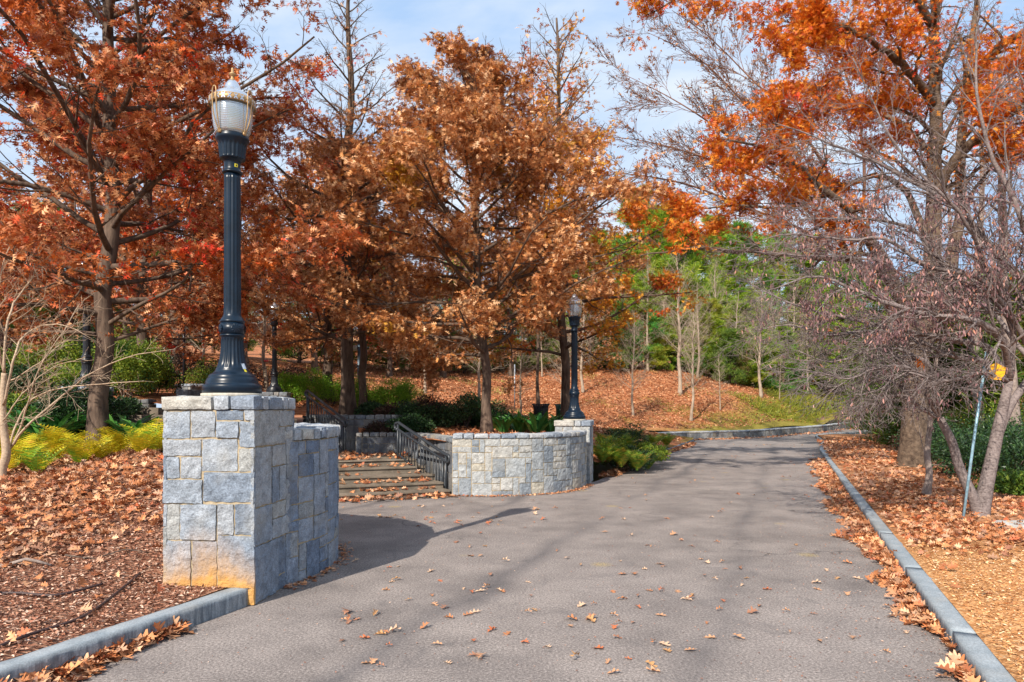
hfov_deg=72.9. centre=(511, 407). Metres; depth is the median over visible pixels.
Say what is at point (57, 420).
strap leaf plant
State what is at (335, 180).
oak tree
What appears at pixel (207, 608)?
granite kerb
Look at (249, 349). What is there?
pine tree
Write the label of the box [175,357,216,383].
leafy shrub
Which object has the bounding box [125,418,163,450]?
fern
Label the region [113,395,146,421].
leafy shrub
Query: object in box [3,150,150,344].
beech tree
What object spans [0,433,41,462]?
fern
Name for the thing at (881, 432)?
cedar tree
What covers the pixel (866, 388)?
cedar tree
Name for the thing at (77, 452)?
fern
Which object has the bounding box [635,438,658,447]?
fern
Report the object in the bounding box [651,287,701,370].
pine tree
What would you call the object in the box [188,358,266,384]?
leafy shrub
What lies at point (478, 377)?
young tree
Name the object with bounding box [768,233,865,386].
pine tree
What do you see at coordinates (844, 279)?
pine tree
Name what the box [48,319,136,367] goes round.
leafy shrub
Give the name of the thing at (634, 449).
leafy shrub
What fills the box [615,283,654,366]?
beech tree
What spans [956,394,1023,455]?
thicket shrub
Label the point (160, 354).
leafy shrub
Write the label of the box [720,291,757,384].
young tree
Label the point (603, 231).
pine tree
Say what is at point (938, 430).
thicket shrub
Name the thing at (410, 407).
evergreen bush
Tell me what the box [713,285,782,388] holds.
pine tree
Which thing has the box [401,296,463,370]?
cedar tree
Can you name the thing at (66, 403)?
leafy shrub
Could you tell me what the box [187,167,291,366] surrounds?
beech tree
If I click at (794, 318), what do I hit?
young tree
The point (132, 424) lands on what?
strap leaf plant
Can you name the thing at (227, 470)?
stone pier
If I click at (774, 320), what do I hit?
young tree
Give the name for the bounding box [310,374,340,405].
hedge bush
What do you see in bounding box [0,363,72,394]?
leafy shrub
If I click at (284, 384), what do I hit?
hedge bush
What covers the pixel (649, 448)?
leafy shrub
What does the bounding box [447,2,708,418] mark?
oak tree
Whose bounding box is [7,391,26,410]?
leafy shrub
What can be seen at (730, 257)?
pine tree
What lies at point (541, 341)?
young tree
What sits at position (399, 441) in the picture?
stair railing
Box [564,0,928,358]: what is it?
bare tree
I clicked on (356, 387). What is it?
hedge bush
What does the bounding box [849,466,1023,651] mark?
fallen leaves
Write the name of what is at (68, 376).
leafy shrub
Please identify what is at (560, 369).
young tree
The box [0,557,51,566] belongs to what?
fallen branch
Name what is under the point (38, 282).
beech tree
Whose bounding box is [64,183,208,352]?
beech tree
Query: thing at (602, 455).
fern
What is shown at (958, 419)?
thicket shrub
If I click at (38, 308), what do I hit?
cedar tree
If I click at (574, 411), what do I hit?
lamp post
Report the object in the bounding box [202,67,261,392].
lamp post
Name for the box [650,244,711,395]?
young tree
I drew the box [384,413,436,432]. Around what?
evergreen bush
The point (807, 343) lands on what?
young tree
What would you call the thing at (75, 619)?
drip hose
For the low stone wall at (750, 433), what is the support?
on the road
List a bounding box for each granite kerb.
[0,588,248,681]
[666,440,693,449]
[815,430,1016,681]
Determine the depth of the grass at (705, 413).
40.81 m
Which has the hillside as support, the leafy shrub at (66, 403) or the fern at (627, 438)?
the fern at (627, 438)
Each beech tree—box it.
[0,164,82,354]
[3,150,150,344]
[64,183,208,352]
[114,164,220,362]
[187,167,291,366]
[253,201,358,372]
[354,256,437,376]
[413,252,490,377]
[482,279,547,375]
[565,277,621,373]
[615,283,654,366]
[669,318,696,372]
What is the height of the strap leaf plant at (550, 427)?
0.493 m
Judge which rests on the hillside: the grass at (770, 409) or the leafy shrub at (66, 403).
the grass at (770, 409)
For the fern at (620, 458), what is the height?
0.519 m
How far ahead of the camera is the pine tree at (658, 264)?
56.93 m
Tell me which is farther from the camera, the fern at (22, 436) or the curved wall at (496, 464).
the curved wall at (496, 464)
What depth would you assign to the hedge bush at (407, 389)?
22.40 m
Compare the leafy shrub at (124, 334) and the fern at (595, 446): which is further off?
the leafy shrub at (124, 334)
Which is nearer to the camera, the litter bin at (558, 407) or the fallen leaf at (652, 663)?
the fallen leaf at (652, 663)
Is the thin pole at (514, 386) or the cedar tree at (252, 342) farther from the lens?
the cedar tree at (252, 342)
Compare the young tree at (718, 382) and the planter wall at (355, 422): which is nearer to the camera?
the planter wall at (355, 422)
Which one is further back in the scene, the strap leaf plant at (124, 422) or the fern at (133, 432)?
the strap leaf plant at (124, 422)
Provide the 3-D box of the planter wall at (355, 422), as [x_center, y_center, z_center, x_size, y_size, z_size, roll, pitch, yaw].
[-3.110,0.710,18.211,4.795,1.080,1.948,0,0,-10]
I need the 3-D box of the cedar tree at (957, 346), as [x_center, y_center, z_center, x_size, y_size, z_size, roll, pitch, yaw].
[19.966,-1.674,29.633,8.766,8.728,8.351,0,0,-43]
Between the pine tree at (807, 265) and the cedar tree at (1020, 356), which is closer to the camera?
the cedar tree at (1020, 356)
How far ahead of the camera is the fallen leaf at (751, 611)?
5.57 m
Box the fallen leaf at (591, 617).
[587,614,595,621]
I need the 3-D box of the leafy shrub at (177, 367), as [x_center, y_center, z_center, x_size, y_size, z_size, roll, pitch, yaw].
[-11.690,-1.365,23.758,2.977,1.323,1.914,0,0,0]
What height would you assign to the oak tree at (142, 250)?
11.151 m
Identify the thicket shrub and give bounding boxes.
[886,416,1015,470]
[889,424,963,453]
[899,406,979,436]
[931,424,1023,480]
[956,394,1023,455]
[960,403,1023,474]
[974,466,1023,496]
[978,396,1023,466]
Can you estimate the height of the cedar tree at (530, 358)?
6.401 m
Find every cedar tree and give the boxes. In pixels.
[0,230,56,350]
[3,198,116,339]
[42,241,152,341]
[136,249,222,352]
[189,281,283,350]
[259,261,337,362]
[310,268,393,365]
[337,264,425,371]
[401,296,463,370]
[437,278,502,372]
[475,287,531,370]
[520,298,570,369]
[546,274,624,365]
[584,298,639,369]
[707,326,752,383]
[824,272,958,437]
[833,320,876,399]
[843,280,1016,444]
[865,269,1023,437]
[933,271,1023,416]
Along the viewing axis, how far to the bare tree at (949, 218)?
31.90 m
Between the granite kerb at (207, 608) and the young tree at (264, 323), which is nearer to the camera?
the granite kerb at (207, 608)
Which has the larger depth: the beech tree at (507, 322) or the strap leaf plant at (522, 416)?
the beech tree at (507, 322)
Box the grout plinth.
[200,393,262,395]
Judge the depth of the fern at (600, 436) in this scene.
19.36 m
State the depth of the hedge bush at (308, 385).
22.34 m
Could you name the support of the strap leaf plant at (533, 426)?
on the hillside
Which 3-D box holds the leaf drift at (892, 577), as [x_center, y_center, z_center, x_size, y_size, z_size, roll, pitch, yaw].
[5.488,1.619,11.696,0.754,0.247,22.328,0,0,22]
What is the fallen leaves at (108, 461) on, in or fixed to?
on the leaf bed ground at (94, 628)
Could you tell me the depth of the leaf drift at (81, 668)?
4.44 m
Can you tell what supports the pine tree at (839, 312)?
on the hillside
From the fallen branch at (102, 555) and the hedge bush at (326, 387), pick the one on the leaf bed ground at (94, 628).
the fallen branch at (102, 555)
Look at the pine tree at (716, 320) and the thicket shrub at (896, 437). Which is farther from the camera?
the pine tree at (716, 320)
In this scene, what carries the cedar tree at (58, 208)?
on the hillside
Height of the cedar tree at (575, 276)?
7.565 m
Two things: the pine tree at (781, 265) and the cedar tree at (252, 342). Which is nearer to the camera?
the cedar tree at (252, 342)
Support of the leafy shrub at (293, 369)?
on the hillside
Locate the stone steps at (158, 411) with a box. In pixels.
[118,389,201,450]
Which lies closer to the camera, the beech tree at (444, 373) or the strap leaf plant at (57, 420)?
the strap leaf plant at (57, 420)
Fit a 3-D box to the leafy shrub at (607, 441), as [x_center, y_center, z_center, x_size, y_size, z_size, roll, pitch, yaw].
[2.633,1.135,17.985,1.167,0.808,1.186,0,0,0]
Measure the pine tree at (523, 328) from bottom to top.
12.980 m
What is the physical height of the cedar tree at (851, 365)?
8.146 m
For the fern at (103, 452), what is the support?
on the leaf bed ground at (94, 628)
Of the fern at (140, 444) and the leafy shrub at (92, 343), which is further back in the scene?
the leafy shrub at (92, 343)
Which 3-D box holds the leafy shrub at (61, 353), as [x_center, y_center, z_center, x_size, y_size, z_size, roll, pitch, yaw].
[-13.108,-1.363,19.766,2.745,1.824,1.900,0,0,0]
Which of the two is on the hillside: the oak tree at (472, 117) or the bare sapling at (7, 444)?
the oak tree at (472, 117)
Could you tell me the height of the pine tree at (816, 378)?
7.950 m
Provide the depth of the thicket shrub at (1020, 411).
24.48 m
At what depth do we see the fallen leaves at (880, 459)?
21.78 m
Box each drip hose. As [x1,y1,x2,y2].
[0,572,140,645]
[0,583,102,596]
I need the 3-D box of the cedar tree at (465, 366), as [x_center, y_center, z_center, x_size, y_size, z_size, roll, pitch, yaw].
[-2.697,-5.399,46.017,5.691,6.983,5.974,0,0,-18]
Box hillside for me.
[9,325,865,464]
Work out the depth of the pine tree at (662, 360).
51.30 m
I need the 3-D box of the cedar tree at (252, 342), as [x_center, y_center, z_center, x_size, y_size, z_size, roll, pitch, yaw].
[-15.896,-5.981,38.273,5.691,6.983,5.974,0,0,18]
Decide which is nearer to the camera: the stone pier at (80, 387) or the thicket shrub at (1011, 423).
the stone pier at (80, 387)
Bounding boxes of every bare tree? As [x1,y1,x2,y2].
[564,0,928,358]
[914,178,986,413]
[917,118,1023,422]
[943,29,1023,473]
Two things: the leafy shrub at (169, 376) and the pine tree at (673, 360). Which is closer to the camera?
the leafy shrub at (169, 376)
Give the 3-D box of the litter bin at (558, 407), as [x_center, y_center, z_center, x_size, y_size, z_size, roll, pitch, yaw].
[1.920,0.275,26.000,0.712,0.830,0.712,0,0,1]
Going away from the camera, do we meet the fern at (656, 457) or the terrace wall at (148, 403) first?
the terrace wall at (148, 403)
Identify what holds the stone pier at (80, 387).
on the leaf bed ground at (94, 628)
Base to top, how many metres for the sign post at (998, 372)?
2.333 m
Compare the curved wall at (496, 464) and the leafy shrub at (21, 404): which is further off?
the leafy shrub at (21, 404)
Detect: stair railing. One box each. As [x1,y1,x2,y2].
[304,389,347,452]
[394,421,449,488]
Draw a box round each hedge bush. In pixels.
[278,371,307,397]
[291,367,331,400]
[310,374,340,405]
[332,372,368,405]
[356,375,389,404]
[372,376,412,405]
[387,377,428,406]
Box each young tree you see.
[169,282,220,381]
[246,274,288,390]
[401,297,442,393]
[454,284,505,398]
[501,325,541,415]
[530,320,555,376]
[540,313,583,399]
[565,303,617,392]
[613,311,656,416]
[627,251,664,370]
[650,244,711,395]
[657,268,682,367]
[672,279,720,377]
[675,311,712,420]
[699,258,734,377]
[708,355,730,410]
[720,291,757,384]
[732,285,806,397]
[738,271,772,386]
[764,293,783,390]
[768,281,822,394]
[772,360,786,398]
[794,288,827,389]
[810,301,847,392]
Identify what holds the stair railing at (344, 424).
on the stone steps at (383, 471)
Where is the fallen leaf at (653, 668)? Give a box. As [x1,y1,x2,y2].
[646,665,659,671]
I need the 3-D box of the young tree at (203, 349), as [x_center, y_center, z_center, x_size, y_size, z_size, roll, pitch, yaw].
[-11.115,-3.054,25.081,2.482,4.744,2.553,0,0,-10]
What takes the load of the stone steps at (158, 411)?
on the leaf bed ground at (94, 628)
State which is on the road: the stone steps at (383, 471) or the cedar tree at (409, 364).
the stone steps at (383, 471)
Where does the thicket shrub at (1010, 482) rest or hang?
on the verge ground at (999, 654)
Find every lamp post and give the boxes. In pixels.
[75,259,96,384]
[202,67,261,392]
[266,299,282,391]
[563,289,585,418]
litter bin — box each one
[532,404,549,414]
[554,404,560,418]
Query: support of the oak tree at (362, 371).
on the hillside
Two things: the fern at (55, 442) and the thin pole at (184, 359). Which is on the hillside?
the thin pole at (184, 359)
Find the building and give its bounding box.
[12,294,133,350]
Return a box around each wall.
[119,399,155,407]
[285,423,339,585]
[303,414,460,450]
[356,432,463,493]
[452,430,586,495]
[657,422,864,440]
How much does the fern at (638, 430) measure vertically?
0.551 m
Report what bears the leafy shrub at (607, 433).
on the hillside
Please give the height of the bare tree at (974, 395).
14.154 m
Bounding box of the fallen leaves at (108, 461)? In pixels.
[0,431,164,643]
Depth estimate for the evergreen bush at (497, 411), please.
18.62 m
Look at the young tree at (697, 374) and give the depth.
50.94 m
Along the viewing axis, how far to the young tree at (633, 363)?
37.42 m
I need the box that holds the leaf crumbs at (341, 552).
[283,483,593,589]
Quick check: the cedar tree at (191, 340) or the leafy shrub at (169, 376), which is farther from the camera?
the cedar tree at (191, 340)
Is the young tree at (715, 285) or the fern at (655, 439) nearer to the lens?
the fern at (655, 439)
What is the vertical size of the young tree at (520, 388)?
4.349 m
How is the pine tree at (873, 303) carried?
on the hillside
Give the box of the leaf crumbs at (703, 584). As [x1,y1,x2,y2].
[124,447,949,680]
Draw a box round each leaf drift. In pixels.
[0,615,194,681]
[338,450,456,503]
[598,441,696,477]
[692,428,850,440]
[806,457,985,681]
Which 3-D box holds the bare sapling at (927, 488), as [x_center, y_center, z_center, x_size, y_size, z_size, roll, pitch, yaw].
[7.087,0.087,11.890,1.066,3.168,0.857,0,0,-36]
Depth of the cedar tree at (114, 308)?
33.10 m
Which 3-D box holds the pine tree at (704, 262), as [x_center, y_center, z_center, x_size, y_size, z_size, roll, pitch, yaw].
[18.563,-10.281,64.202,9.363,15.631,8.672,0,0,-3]
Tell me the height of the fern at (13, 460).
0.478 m
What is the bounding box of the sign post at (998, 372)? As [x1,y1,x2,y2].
[962,351,1004,518]
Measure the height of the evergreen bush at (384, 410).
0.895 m
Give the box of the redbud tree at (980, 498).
[709,0,1023,516]
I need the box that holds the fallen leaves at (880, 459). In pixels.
[816,434,978,480]
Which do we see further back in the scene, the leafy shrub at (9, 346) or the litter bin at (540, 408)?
the litter bin at (540, 408)
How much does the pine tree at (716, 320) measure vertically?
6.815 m
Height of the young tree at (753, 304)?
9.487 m
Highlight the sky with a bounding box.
[0,0,1023,407]
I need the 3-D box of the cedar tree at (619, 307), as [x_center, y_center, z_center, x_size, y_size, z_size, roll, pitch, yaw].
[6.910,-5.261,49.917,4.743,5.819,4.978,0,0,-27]
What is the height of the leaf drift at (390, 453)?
0.789 m
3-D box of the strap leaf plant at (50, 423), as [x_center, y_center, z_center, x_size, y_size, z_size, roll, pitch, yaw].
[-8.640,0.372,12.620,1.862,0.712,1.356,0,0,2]
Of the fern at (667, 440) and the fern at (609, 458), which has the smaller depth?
the fern at (609, 458)
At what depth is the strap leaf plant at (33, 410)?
13.44 m
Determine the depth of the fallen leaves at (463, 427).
17.31 m
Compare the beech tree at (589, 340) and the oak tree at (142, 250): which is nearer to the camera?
the oak tree at (142, 250)
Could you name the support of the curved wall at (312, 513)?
on the road
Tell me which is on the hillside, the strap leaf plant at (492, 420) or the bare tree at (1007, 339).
the strap leaf plant at (492, 420)
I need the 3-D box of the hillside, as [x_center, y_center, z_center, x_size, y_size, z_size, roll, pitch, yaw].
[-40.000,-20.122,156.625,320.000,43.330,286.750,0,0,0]
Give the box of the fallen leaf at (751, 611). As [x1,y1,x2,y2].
[747,606,757,612]
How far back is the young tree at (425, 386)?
35.95 m
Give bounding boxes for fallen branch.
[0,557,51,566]
[64,549,148,558]
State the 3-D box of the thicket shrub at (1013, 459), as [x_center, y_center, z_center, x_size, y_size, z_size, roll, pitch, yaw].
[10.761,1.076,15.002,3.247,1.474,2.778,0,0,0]
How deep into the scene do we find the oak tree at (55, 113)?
12.41 m
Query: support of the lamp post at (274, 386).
on the stone pier at (278, 393)
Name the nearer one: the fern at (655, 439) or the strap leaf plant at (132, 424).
the strap leaf plant at (132, 424)
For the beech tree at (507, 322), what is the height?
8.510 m
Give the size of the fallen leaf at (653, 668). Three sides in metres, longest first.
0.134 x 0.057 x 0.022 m
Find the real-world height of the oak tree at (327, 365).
9.619 m
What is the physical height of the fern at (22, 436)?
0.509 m
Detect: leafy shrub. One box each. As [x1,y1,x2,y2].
[0,327,61,371]
[0,334,93,385]
[0,347,15,377]
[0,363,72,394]
[7,390,39,415]
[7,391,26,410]
[32,373,135,435]
[38,363,124,392]
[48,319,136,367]
[69,323,152,355]
[91,336,165,397]
[110,338,175,396]
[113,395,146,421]
[135,347,183,394]
[166,349,215,384]
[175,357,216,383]
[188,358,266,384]
[258,366,322,386]
[593,436,632,466]
[601,423,649,446]
[608,444,656,470]
[636,441,670,461]
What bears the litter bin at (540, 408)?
on the hillside
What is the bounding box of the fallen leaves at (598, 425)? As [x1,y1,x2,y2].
[249,357,837,444]
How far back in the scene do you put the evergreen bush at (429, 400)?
18.12 m
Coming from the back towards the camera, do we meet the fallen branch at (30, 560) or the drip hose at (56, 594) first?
the fallen branch at (30, 560)
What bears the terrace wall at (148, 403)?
on the hillside
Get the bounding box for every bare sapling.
[0,216,181,478]
[893,327,955,494]
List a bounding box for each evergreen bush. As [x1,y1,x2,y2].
[354,400,387,414]
[361,420,394,436]
[371,401,421,414]
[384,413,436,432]
[389,399,440,427]
[413,392,468,426]
[428,391,480,428]
[463,399,516,427]
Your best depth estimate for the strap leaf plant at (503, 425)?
17.03 m
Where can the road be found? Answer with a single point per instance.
(406, 546)
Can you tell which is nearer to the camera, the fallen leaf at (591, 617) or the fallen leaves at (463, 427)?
the fallen leaf at (591, 617)
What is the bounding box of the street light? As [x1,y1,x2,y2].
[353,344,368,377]
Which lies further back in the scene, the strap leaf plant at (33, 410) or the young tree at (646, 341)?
the young tree at (646, 341)
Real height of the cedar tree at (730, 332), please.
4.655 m
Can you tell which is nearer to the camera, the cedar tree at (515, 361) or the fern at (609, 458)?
the fern at (609, 458)
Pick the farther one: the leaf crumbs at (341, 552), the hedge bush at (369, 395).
the hedge bush at (369, 395)
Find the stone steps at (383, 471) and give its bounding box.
[338,451,449,499]
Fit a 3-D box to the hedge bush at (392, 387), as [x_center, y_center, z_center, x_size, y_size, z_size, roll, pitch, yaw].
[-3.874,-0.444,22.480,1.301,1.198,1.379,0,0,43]
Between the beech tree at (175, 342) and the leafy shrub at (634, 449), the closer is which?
the leafy shrub at (634, 449)
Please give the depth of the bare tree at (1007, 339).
20.02 m
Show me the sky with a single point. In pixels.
(403, 22)
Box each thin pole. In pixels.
[183,327,184,383]
[514,364,514,408]
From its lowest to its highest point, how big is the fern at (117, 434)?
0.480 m
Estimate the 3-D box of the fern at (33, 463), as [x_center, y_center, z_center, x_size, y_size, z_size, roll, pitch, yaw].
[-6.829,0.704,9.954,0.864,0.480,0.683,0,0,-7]
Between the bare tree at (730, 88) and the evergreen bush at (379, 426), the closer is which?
the evergreen bush at (379, 426)
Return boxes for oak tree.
[0,0,371,448]
[0,29,278,391]
[200,0,480,414]
[245,122,420,401]
[281,159,441,407]
[302,24,685,432]
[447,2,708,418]
[607,0,1023,467]
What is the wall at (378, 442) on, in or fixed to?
on the road
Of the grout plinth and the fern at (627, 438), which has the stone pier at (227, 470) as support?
the grout plinth
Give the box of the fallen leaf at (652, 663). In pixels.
[645,660,657,667]
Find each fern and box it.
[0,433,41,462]
[0,439,69,473]
[0,440,40,471]
[8,427,46,447]
[25,424,98,453]
[26,427,91,458]
[54,429,112,461]
[79,433,121,457]
[81,426,131,451]
[110,422,156,450]
[119,424,163,451]
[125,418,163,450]
[593,442,622,461]
[593,443,617,451]
[593,445,621,461]
[594,431,626,442]
[609,433,637,444]
[609,447,638,466]
[626,426,647,437]
[626,450,654,469]
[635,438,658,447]
[643,453,661,468]
[644,433,666,443]
[653,432,676,445]
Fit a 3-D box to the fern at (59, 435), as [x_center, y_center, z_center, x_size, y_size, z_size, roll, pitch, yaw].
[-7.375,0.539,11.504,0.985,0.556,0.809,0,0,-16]
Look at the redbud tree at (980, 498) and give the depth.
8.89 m
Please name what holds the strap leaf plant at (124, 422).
on the leaf bed ground at (94, 628)
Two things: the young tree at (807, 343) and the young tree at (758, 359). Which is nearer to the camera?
the young tree at (758, 359)
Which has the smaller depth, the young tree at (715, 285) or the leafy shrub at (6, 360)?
the leafy shrub at (6, 360)
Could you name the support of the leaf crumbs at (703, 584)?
on the road
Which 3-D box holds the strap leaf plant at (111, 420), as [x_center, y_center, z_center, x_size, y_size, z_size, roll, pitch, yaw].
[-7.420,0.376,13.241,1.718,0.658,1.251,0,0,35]
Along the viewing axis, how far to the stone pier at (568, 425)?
15.18 m
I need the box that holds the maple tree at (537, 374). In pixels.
[488,40,586,405]
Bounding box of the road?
[51,427,961,681]
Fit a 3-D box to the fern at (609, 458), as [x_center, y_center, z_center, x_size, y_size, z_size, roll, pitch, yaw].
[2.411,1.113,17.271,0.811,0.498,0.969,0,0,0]
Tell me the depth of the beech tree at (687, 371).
55.93 m
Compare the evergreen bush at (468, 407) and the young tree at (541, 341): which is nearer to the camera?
the evergreen bush at (468, 407)
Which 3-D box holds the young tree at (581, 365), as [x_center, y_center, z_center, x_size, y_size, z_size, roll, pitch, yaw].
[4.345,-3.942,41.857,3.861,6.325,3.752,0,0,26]
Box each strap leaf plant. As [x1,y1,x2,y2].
[7,406,59,433]
[7,409,85,442]
[15,406,112,436]
[33,402,126,433]
[79,413,162,432]
[99,414,162,444]
[120,419,161,439]
[476,413,501,429]
[492,414,527,432]
[498,411,536,431]
[505,411,543,430]
[518,412,555,432]
[529,411,561,430]
[529,415,562,431]
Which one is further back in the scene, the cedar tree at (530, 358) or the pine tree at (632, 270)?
the pine tree at (632, 270)
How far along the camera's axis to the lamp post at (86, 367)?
14.94 m
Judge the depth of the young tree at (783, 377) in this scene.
47.96 m
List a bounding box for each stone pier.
[59,386,113,418]
[161,395,295,605]
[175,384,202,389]
[262,392,290,395]
[554,420,593,482]
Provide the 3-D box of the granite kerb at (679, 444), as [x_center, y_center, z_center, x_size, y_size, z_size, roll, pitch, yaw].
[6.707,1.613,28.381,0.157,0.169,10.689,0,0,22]
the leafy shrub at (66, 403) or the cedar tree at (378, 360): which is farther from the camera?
the cedar tree at (378, 360)
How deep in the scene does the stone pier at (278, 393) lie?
21.20 m
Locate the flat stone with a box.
[991,520,1023,530]
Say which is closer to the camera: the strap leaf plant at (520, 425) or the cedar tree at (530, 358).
the strap leaf plant at (520, 425)
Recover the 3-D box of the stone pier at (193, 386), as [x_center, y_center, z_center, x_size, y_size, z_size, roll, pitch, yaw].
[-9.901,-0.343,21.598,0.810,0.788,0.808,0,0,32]
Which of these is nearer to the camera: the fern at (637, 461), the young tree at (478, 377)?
the fern at (637, 461)
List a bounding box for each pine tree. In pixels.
[169,215,255,352]
[439,257,469,333]
[503,237,554,356]
[572,230,622,362]
[595,184,682,366]
[614,273,678,370]
[627,199,729,365]
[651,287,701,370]
[681,297,736,377]
[683,213,735,328]
[699,219,796,371]
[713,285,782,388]
[748,230,808,378]
[762,324,808,393]
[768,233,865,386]
[790,309,843,393]
[816,299,871,392]
[818,252,868,363]
[843,276,891,371]
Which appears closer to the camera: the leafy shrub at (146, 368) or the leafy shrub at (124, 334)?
the leafy shrub at (146, 368)
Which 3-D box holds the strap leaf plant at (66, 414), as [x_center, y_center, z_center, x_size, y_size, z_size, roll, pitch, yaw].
[-8.805,0.243,14.039,1.356,0.712,1.862,0,0,0]
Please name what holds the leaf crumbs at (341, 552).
on the road
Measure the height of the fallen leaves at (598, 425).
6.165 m
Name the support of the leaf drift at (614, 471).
on the road
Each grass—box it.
[583,392,801,428]
[726,380,857,426]
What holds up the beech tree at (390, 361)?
on the hillside
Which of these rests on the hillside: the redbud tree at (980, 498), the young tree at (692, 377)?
the young tree at (692, 377)
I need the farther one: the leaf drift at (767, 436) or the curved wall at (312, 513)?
the leaf drift at (767, 436)
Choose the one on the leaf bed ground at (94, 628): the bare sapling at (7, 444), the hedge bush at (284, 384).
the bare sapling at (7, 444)
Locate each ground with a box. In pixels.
[0,428,225,661]
[29,415,886,652]
[818,434,1023,681]
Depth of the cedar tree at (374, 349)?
41.59 m
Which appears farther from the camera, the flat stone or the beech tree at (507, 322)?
the beech tree at (507, 322)
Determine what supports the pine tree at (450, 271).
on the hillside
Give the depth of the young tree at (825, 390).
59.63 m
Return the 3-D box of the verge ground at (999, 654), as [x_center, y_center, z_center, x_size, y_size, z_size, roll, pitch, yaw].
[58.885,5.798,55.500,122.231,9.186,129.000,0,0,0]
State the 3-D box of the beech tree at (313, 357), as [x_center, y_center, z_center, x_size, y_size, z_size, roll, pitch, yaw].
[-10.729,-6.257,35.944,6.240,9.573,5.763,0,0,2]
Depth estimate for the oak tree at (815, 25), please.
16.05 m
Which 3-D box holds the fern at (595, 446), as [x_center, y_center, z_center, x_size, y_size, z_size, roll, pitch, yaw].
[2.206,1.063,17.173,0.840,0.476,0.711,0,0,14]
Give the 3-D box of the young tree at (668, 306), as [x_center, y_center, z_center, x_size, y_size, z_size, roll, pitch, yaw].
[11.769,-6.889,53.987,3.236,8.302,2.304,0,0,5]
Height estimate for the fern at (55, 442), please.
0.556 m
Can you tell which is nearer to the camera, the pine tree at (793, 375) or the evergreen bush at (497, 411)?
the evergreen bush at (497, 411)
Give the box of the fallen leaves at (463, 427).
[407,424,660,460]
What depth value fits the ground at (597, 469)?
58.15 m
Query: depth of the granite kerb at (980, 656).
5.45 m
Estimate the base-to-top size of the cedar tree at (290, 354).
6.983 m
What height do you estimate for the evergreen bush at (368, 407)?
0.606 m

